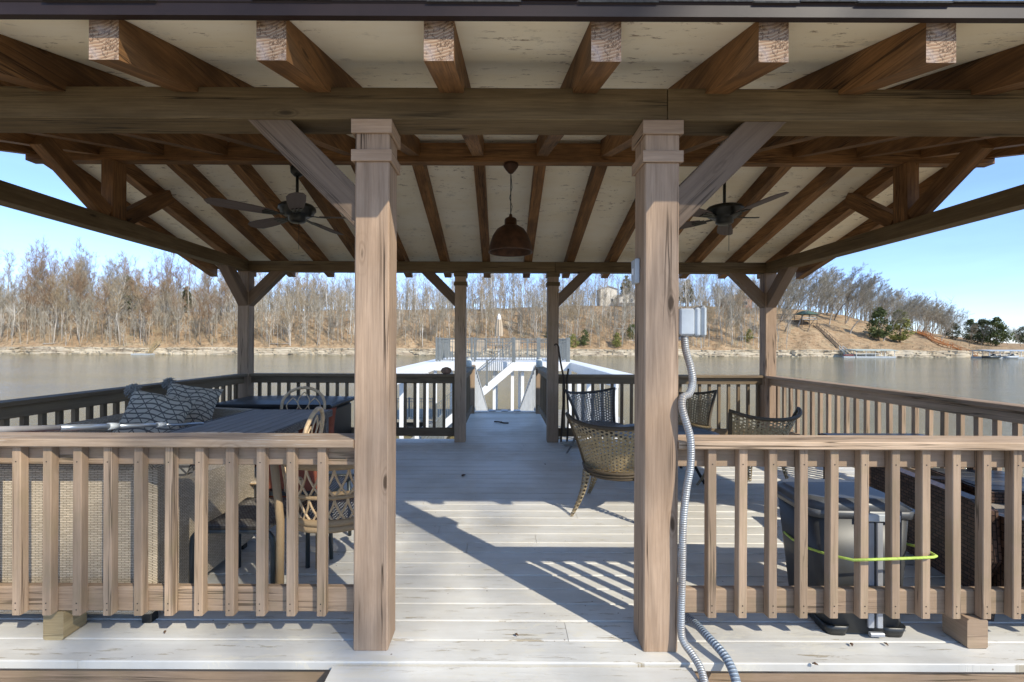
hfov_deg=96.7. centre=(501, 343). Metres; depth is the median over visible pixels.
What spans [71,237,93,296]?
bare tree
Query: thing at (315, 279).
bare tree
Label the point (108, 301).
bare tree
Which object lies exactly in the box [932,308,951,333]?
bare tree
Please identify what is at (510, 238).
pendant lamp
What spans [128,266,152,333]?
bare tree
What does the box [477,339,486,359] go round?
patio chair
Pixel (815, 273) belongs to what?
bare tree
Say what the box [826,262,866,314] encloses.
bare tree
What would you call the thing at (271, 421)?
dining table
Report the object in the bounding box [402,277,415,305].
bare tree
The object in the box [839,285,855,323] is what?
bare tree
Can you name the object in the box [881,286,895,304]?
bare tree
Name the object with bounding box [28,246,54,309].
bare tree
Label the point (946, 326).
bare tree
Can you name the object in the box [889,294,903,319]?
bare tree
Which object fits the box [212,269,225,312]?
bare tree
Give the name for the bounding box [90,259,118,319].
bare tree
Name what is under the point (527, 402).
gangway
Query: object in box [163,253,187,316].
bare tree
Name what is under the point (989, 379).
lake water
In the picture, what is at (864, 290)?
bare tree
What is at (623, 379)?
railing
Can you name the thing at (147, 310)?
bare tree
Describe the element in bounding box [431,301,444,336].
bare tree
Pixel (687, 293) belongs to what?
evergreen tree
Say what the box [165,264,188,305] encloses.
bare tree
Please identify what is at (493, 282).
bare tree
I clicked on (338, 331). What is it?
undergrowth
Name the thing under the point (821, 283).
bare tree
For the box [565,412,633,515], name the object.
wicker chair
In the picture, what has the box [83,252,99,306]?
bare tree
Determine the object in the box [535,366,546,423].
railing
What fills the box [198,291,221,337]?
bare tree
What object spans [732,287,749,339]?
bare tree
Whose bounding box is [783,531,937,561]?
bungee cord
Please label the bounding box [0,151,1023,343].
sky
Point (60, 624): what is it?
support block
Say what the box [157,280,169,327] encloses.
bare tree
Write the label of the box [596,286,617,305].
hill house
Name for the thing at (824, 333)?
hillside stairs
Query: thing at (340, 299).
bare tree
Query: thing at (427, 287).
bare tree
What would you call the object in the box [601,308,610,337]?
bare tree
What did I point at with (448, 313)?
bare tree
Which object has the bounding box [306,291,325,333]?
bare tree
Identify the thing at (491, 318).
bare tree
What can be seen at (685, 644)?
conduit
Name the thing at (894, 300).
bare tree
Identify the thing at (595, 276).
bare tree
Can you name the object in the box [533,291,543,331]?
bare tree
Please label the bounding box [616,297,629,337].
bare tree
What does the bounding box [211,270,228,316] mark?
bare tree
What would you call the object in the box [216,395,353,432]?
storage box
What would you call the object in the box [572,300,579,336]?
bare tree
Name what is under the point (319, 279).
bare tree
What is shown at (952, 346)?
shore ramp
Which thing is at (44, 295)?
bare tree
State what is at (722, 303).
bare tree
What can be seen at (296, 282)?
bare tree
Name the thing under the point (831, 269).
bare tree
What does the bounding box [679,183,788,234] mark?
ceiling fan
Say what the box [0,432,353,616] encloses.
railing
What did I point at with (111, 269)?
bare tree
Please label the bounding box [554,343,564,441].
walking stick
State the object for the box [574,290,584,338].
bare tree
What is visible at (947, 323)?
bare tree
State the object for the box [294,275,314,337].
bare tree
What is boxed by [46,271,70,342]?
bare tree
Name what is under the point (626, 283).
evergreen tree
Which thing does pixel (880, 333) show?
evergreen tree
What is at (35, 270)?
bare tree
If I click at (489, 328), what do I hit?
bare tree
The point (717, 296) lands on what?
bare tree
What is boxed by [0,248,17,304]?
bare tree
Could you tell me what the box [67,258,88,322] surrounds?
bare tree
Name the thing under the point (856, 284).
bare tree
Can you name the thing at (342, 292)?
bare tree
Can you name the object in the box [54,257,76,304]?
bare tree
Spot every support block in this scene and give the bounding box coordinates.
[43,610,86,639]
[942,614,987,648]
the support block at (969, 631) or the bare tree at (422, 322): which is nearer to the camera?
the support block at (969, 631)
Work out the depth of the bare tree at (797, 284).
189.94 m
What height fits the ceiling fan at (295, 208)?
0.815 m
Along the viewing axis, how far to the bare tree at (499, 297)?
180.27 m
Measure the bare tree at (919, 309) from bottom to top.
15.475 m
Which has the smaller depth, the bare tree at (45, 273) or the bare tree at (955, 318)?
the bare tree at (955, 318)
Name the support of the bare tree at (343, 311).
on the hillside
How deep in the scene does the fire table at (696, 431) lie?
4.87 m
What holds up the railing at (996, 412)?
attached to the pavilion
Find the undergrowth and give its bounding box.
[2,297,992,349]
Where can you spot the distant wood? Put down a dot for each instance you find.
(291, 292)
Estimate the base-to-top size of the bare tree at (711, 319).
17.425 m
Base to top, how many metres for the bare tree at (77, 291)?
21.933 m
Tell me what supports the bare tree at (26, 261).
on the hillside
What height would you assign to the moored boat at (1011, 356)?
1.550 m
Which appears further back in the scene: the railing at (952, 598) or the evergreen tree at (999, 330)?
the evergreen tree at (999, 330)
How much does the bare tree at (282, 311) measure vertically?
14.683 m
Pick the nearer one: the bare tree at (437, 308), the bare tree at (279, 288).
the bare tree at (437, 308)
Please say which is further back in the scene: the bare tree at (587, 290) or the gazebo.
the bare tree at (587, 290)
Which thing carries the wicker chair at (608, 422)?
on the deck
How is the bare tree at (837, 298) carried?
on the hillside
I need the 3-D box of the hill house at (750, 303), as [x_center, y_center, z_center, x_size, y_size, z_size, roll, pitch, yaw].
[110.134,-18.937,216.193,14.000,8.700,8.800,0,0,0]
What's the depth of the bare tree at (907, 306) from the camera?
170.20 m
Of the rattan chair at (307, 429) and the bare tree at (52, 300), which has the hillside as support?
the bare tree at (52, 300)
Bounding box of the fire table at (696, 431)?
[612,424,719,483]
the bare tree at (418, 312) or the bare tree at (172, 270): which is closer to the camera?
the bare tree at (418, 312)
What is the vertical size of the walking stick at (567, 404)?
1.043 m
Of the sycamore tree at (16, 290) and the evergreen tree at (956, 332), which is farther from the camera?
the evergreen tree at (956, 332)
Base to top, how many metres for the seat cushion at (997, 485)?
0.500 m
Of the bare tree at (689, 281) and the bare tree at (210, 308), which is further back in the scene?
the bare tree at (689, 281)
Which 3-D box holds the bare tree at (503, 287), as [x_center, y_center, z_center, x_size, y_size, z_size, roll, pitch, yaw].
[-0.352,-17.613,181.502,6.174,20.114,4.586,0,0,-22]
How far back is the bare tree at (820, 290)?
180.94 m
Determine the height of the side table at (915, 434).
0.630 m
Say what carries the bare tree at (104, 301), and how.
on the hillside
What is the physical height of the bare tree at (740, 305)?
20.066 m
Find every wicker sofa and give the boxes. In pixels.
[0,464,254,622]
[47,407,250,469]
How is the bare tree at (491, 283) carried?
on the hillside
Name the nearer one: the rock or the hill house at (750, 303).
the rock
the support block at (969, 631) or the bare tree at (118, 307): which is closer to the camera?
the support block at (969, 631)
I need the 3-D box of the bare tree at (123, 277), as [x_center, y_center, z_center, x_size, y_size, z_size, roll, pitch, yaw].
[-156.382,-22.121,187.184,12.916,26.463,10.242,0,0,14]
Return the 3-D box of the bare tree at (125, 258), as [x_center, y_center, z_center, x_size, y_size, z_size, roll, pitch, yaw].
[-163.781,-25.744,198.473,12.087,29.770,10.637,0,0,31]
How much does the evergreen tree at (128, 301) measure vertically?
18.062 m
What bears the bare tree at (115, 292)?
on the hillside
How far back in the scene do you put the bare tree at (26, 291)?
173.93 m
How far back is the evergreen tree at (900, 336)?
173.21 m
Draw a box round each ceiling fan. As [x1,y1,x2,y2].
[204,165,345,234]
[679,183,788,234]
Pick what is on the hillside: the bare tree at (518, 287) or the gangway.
the bare tree at (518, 287)
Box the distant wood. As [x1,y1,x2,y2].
[0,271,955,343]
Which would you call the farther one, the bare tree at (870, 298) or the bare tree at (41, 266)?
the bare tree at (41, 266)
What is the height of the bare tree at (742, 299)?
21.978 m
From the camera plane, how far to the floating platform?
155.96 m
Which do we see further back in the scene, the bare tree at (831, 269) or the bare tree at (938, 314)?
the bare tree at (831, 269)
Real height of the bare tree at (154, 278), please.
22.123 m
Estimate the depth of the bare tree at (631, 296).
184.36 m
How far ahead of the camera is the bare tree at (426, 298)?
186.48 m
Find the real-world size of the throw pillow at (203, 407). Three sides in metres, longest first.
0.561 x 0.559 x 0.207 m
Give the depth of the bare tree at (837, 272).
183.35 m
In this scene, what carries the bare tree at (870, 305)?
on the hillside
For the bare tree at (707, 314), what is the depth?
163.87 m
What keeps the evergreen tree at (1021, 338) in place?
on the hillside
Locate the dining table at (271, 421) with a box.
[163,409,332,487]
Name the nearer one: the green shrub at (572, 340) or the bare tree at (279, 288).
the green shrub at (572, 340)
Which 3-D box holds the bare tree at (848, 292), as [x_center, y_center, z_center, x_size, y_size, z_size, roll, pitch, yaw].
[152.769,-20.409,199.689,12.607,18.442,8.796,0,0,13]
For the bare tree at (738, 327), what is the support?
on the hillside
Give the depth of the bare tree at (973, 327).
173.31 m
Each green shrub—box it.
[569,334,578,347]
[579,329,589,345]
[611,333,622,346]
[627,324,634,338]
[744,329,752,341]
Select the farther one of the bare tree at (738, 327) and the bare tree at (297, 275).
the bare tree at (297, 275)
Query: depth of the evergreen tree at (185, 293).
205.30 m
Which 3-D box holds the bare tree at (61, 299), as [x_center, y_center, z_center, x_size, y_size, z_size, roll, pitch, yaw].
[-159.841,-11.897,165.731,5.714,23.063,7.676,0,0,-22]
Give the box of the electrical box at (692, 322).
[678,305,706,340]
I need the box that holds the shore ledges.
[0,347,1023,356]
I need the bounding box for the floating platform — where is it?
[131,350,154,354]
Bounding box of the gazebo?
[793,311,817,326]
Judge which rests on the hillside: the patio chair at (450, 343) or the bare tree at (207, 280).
the bare tree at (207, 280)
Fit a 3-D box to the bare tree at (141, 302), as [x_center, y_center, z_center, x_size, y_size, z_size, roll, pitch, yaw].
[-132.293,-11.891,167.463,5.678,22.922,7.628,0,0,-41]
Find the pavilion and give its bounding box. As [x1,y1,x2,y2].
[0,0,1023,651]
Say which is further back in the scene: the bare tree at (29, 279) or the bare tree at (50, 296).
the bare tree at (29, 279)
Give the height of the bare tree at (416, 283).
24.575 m
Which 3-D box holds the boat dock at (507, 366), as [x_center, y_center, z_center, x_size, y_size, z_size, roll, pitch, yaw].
[0.092,1.987,18.907,11.600,4.527,14.415,0,0,0]
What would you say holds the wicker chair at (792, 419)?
on the deck
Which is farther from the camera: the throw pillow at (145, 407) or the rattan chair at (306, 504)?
the throw pillow at (145, 407)
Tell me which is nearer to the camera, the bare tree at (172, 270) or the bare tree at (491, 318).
the bare tree at (491, 318)
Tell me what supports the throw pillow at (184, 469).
on the wicker sofa at (186, 525)
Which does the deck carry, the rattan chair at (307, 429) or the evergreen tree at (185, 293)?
the rattan chair at (307, 429)
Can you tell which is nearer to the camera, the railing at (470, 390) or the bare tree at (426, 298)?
the railing at (470, 390)
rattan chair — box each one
[250,407,324,544]
[270,465,353,583]
[280,386,325,432]
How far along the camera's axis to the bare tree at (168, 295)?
177.19 m
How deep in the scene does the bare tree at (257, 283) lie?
188.34 m
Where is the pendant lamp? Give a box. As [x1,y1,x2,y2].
[488,161,532,256]
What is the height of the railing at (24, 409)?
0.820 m
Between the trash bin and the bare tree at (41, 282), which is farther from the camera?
the bare tree at (41, 282)
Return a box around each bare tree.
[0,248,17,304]
[0,282,14,336]
[7,271,39,334]
[16,249,31,284]
[20,266,38,312]
[24,237,49,305]
[27,244,49,317]
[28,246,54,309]
[29,265,48,317]
[31,275,62,333]
[37,276,70,323]
[38,258,55,308]
[42,258,66,284]
[45,244,64,315]
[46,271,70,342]
[47,283,59,327]
[51,280,72,340]
[52,263,75,320]
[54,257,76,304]
[58,249,76,317]
[65,275,86,321]
[66,290,87,340]
[67,249,96,315]
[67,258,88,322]
[67,271,103,329]
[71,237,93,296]
[75,282,96,337]
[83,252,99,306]
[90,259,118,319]
[90,283,125,343]
[97,274,121,335]
[101,276,130,309]
[102,255,130,318]
[105,279,125,344]
[107,259,136,319]
[116,251,135,310]
[121,251,158,338]
[125,266,149,325]
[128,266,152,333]
[131,280,158,344]
[133,281,150,325]
[141,269,161,313]
[149,250,173,300]
[156,257,178,327]
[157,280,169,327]
[158,250,177,297]
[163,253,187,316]
[163,279,182,316]
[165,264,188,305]
[167,279,190,337]
[179,261,193,301]
[187,284,214,344]
[189,264,216,333]
[189,272,216,332]
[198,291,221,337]
[210,280,233,325]
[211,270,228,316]
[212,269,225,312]
[215,277,230,317]
[256,273,266,318]
[262,294,275,341]
[270,298,280,335]
[277,276,285,305]
[279,304,288,339]
[281,282,292,322]
[283,304,293,345]
[283,309,292,333]
[286,293,296,339]
[289,273,307,301]
[292,273,305,313]
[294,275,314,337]
[294,301,303,329]
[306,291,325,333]
[307,273,321,310]
[308,279,318,320]
[308,298,329,343]
[314,273,324,305]
[322,273,329,309]
[328,275,340,310]
[331,289,345,338]
[331,302,350,341]
[338,276,348,324]
[340,275,354,334]
[342,275,349,308]
[345,273,354,297]
[349,286,354,334]
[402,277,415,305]
[411,273,423,311]
[414,295,421,336]
[417,303,426,346]
[422,286,433,316]
[423,278,436,329]
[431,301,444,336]
[433,296,444,336]
[444,300,454,335]
[467,273,478,311]
[473,273,489,330]
[481,292,492,335]
[485,273,498,295]
[485,302,494,337]
[485,321,493,337]
[489,273,499,306]
[489,302,495,335]
[493,277,507,315]
[495,285,504,309]
[509,273,521,306]
[512,274,522,311]
[520,274,533,312]
[525,290,541,338]
[529,283,537,307]
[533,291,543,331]
[536,282,546,330]
[539,274,545,304]
[560,298,573,330]
[567,295,574,333]
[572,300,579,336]
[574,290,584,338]
[583,276,592,314]
[590,274,600,304]
[601,279,611,316]
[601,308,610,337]
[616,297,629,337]
[626,285,634,311]
[681,274,697,307]
[691,279,711,347]
[696,274,708,299]
[701,298,709,346]
[705,294,714,334]
[707,301,714,346]
[708,274,732,337]
[717,292,729,325]
[724,286,742,343]
[731,315,743,345]
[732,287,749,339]
[733,290,745,337]
[734,293,746,312]
[776,284,802,326]
[781,273,795,299]
[781,278,804,319]
[784,272,829,331]
[791,263,833,308]
[798,267,846,325]
[807,266,839,310]
[807,284,839,331]
[808,269,843,318]
[814,266,837,312]
[824,271,843,312]
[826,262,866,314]
[829,280,857,324]
[834,268,873,319]
[835,276,868,315]
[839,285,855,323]
[846,272,882,322]
[848,273,879,320]
[848,277,874,314]
[849,279,888,333]
[863,290,877,321]
[880,288,907,328]
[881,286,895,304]
[883,295,918,340]
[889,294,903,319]
[890,296,911,320]
[898,296,925,331]
[904,296,931,329]
[906,299,928,328]
[916,300,935,333]
[922,302,942,335]
[929,304,946,332]
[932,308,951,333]
[939,320,955,339]
[940,315,959,340]
[941,308,970,338]
[951,311,974,324]
[964,323,978,345]
[980,324,990,345]
[1008,328,1021,345]
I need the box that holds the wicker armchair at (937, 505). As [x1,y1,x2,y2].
[870,467,1023,620]
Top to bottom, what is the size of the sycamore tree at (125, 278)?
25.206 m
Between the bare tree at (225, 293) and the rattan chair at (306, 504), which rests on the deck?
the rattan chair at (306, 504)
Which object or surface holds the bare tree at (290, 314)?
on the hillside
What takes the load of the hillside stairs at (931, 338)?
on the hillside
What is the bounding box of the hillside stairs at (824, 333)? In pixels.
[813,322,840,347]
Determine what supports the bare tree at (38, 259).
on the hillside
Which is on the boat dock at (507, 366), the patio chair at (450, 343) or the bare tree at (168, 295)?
the patio chair at (450, 343)
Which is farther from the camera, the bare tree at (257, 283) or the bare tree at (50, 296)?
the bare tree at (257, 283)
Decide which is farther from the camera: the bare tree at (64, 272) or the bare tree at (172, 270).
the bare tree at (172, 270)
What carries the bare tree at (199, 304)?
on the hillside
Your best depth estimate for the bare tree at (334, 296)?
178.90 m
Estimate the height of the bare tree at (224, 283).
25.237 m
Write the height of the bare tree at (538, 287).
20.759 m
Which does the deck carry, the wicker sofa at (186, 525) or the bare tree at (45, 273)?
the wicker sofa at (186, 525)
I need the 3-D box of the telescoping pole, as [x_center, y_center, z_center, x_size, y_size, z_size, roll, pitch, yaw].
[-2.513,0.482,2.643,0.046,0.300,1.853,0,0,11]
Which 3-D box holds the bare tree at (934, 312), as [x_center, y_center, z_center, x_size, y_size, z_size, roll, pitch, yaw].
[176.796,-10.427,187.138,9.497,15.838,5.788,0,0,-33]
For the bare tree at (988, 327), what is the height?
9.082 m
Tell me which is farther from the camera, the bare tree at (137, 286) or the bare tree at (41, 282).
the bare tree at (41, 282)
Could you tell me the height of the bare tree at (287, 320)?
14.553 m
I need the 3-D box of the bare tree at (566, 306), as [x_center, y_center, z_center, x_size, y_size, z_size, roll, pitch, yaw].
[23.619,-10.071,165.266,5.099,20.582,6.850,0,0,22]
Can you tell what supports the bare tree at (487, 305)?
on the hillside
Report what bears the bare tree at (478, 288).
on the hillside
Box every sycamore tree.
[0,275,27,334]
[35,277,64,327]
[108,269,132,328]
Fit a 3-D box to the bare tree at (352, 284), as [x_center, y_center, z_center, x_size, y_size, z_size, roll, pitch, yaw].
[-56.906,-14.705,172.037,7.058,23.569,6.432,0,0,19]
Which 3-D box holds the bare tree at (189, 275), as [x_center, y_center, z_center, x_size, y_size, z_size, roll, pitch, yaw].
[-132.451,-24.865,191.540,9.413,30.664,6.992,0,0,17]
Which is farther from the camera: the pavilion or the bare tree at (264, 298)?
the bare tree at (264, 298)
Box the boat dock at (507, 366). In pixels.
[396,337,629,438]
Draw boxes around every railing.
[0,374,247,425]
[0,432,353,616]
[249,373,453,435]
[466,365,475,422]
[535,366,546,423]
[558,374,763,436]
[677,435,1023,618]
[766,376,1023,476]
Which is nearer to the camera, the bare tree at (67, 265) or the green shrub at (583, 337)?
the green shrub at (583, 337)
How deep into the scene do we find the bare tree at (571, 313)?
167.92 m
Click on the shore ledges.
(313, 351)
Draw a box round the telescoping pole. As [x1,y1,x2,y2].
[0,422,203,431]
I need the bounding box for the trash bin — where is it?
[777,478,914,637]
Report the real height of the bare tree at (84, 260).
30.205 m
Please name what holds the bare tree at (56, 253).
on the hillside
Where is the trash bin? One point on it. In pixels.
(875, 625)
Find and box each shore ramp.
[839,346,854,355]
[950,343,977,355]
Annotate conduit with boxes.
[677,337,707,681]
[685,613,740,681]
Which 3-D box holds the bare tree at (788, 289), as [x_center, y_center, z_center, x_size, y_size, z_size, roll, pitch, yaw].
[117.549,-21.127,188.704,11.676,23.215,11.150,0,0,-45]
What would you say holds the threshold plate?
on the deck
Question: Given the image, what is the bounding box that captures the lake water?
[0,354,1023,476]
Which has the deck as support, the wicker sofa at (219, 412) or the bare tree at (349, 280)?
the wicker sofa at (219, 412)
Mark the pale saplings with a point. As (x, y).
(270, 319)
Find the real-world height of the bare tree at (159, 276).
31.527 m
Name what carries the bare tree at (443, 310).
on the hillside
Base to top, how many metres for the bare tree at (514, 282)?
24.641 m
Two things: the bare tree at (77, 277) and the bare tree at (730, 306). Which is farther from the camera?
the bare tree at (77, 277)
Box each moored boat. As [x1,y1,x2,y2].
[981,354,1000,357]
[1001,354,1018,358]
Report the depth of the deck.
2.31 m
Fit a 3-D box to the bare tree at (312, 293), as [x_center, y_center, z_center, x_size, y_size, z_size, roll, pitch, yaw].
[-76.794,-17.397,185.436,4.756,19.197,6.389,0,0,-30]
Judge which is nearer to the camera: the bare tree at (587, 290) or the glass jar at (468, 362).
the glass jar at (468, 362)
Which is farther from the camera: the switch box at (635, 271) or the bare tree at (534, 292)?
the bare tree at (534, 292)
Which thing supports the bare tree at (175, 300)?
on the hillside
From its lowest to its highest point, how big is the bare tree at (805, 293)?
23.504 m
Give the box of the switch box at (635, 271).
[631,258,639,284]
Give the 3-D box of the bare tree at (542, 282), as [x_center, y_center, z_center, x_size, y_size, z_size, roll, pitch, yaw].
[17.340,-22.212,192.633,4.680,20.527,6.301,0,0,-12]
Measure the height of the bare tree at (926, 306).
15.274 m
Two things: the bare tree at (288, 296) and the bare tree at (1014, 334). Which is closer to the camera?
the bare tree at (288, 296)
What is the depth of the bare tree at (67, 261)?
191.30 m
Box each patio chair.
[449,339,454,360]
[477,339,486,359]
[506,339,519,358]
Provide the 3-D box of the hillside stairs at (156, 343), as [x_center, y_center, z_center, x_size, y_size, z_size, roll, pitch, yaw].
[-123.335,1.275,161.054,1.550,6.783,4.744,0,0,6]
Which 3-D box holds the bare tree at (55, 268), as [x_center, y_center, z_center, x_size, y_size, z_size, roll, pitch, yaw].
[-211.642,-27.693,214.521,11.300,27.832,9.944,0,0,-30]
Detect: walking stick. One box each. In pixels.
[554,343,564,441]
[566,369,568,441]
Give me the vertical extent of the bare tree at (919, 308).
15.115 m
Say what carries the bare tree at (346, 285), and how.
on the hillside
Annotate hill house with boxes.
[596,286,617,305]
[615,293,634,305]
[716,294,751,307]
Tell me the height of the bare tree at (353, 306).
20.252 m
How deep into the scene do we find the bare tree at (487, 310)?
163.66 m
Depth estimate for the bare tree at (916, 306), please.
177.35 m
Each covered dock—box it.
[844,349,898,357]
[969,350,1023,357]
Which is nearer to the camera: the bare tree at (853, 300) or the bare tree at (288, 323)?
the bare tree at (288, 323)
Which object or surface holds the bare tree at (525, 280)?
on the hillside
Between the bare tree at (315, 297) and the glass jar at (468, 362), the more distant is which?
the bare tree at (315, 297)
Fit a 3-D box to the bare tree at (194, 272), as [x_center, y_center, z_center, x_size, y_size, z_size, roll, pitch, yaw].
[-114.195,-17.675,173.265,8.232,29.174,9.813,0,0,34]
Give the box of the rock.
[441,367,451,373]
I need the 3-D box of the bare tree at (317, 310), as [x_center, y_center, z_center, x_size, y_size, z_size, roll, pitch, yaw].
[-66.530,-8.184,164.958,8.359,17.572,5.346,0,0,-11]
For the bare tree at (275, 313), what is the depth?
172.38 m
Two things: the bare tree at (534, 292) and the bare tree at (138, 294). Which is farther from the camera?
the bare tree at (534, 292)
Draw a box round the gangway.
[473,364,535,410]
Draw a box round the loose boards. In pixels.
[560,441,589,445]
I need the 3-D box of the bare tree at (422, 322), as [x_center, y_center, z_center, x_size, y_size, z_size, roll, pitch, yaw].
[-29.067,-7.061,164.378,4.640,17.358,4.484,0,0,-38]
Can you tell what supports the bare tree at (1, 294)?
on the hillside
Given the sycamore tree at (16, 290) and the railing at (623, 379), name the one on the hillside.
the sycamore tree at (16, 290)
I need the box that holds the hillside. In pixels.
[0,305,1023,357]
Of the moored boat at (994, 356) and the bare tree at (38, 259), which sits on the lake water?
the moored boat at (994, 356)
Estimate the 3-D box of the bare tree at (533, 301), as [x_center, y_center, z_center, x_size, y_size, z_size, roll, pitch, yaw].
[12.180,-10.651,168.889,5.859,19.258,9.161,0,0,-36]
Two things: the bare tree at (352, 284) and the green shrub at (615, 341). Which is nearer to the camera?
the green shrub at (615, 341)
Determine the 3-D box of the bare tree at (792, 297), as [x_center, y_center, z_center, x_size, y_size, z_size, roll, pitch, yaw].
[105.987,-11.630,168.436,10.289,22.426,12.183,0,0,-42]
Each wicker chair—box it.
[564,387,632,454]
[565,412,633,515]
[678,390,716,430]
[696,407,801,485]
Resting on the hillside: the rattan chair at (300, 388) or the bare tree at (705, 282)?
the bare tree at (705, 282)
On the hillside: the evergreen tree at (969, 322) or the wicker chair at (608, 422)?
the evergreen tree at (969, 322)
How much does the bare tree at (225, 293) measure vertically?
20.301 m
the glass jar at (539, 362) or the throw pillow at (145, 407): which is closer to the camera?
the throw pillow at (145, 407)
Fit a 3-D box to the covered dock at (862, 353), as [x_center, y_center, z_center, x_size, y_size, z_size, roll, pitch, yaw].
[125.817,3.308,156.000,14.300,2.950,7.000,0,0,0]
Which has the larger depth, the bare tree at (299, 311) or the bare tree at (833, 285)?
the bare tree at (833, 285)
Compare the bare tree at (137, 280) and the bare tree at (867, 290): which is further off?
the bare tree at (867, 290)
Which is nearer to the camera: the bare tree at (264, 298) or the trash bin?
the trash bin
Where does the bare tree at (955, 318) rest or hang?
on the hillside
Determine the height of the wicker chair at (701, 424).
0.829 m
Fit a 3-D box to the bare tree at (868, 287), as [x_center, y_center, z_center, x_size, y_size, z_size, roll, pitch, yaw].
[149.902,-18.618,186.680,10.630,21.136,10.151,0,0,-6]
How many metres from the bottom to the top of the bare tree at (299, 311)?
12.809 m
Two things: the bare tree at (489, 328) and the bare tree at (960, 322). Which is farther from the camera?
the bare tree at (960, 322)
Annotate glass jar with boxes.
[466,357,471,366]
[536,357,542,366]
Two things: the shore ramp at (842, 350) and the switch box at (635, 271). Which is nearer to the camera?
the switch box at (635, 271)
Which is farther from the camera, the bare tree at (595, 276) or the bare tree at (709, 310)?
the bare tree at (595, 276)
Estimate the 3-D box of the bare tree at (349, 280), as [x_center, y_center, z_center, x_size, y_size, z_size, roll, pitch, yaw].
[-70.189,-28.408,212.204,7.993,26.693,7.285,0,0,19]
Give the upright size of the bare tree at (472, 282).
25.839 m
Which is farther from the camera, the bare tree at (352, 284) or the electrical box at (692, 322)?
the bare tree at (352, 284)
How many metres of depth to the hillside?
170.94 m
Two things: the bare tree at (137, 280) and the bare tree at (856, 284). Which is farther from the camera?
the bare tree at (856, 284)
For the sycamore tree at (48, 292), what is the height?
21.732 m
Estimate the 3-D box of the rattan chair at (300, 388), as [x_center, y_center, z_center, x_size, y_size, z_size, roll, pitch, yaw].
[-2.174,0.928,4.747,0.502,0.924,0.558,0,0,0]
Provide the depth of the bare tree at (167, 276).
179.64 m
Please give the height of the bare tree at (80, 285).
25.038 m
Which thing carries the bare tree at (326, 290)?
on the hillside
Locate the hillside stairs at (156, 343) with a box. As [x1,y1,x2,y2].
[146,338,160,352]
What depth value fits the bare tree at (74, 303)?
165.19 m
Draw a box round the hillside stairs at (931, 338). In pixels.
[913,329,952,347]
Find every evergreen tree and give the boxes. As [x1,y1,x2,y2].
[122,276,135,312]
[181,286,193,312]
[620,275,632,295]
[679,279,694,305]
[864,307,892,340]
[887,310,917,342]
[942,323,963,338]
[961,319,981,339]
[966,318,998,342]
[981,317,1016,345]
[1012,326,1023,343]
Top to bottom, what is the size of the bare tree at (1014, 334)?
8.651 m
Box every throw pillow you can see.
[113,383,196,432]
[161,377,223,426]
[179,464,194,476]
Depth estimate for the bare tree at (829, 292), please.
175.55 m
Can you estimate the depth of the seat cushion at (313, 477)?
3.01 m
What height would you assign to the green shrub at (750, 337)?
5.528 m
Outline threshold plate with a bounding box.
[475,410,534,412]
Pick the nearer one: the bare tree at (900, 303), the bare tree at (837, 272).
the bare tree at (837, 272)
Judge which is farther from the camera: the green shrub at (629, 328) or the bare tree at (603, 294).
the bare tree at (603, 294)
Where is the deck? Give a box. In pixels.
[0,413,1023,681]
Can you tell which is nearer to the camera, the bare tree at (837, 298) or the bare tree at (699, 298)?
the bare tree at (699, 298)
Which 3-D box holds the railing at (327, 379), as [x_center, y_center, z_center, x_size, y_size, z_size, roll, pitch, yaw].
[-2.138,0.876,6.558,2.924,0.890,0.161,0,0,0]
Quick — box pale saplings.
[0,274,794,349]
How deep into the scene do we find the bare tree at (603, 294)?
179.83 m
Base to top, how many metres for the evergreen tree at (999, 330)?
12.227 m
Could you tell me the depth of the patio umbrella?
21.91 m
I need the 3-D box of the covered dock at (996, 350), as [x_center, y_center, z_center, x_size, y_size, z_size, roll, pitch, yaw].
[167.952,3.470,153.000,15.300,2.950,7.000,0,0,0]
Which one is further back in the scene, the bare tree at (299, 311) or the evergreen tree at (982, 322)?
the evergreen tree at (982, 322)
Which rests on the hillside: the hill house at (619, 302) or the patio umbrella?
the hill house at (619, 302)
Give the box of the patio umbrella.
[495,314,502,359]
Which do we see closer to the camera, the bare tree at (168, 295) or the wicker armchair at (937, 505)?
the wicker armchair at (937, 505)
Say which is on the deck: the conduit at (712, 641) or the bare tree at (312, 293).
the conduit at (712, 641)

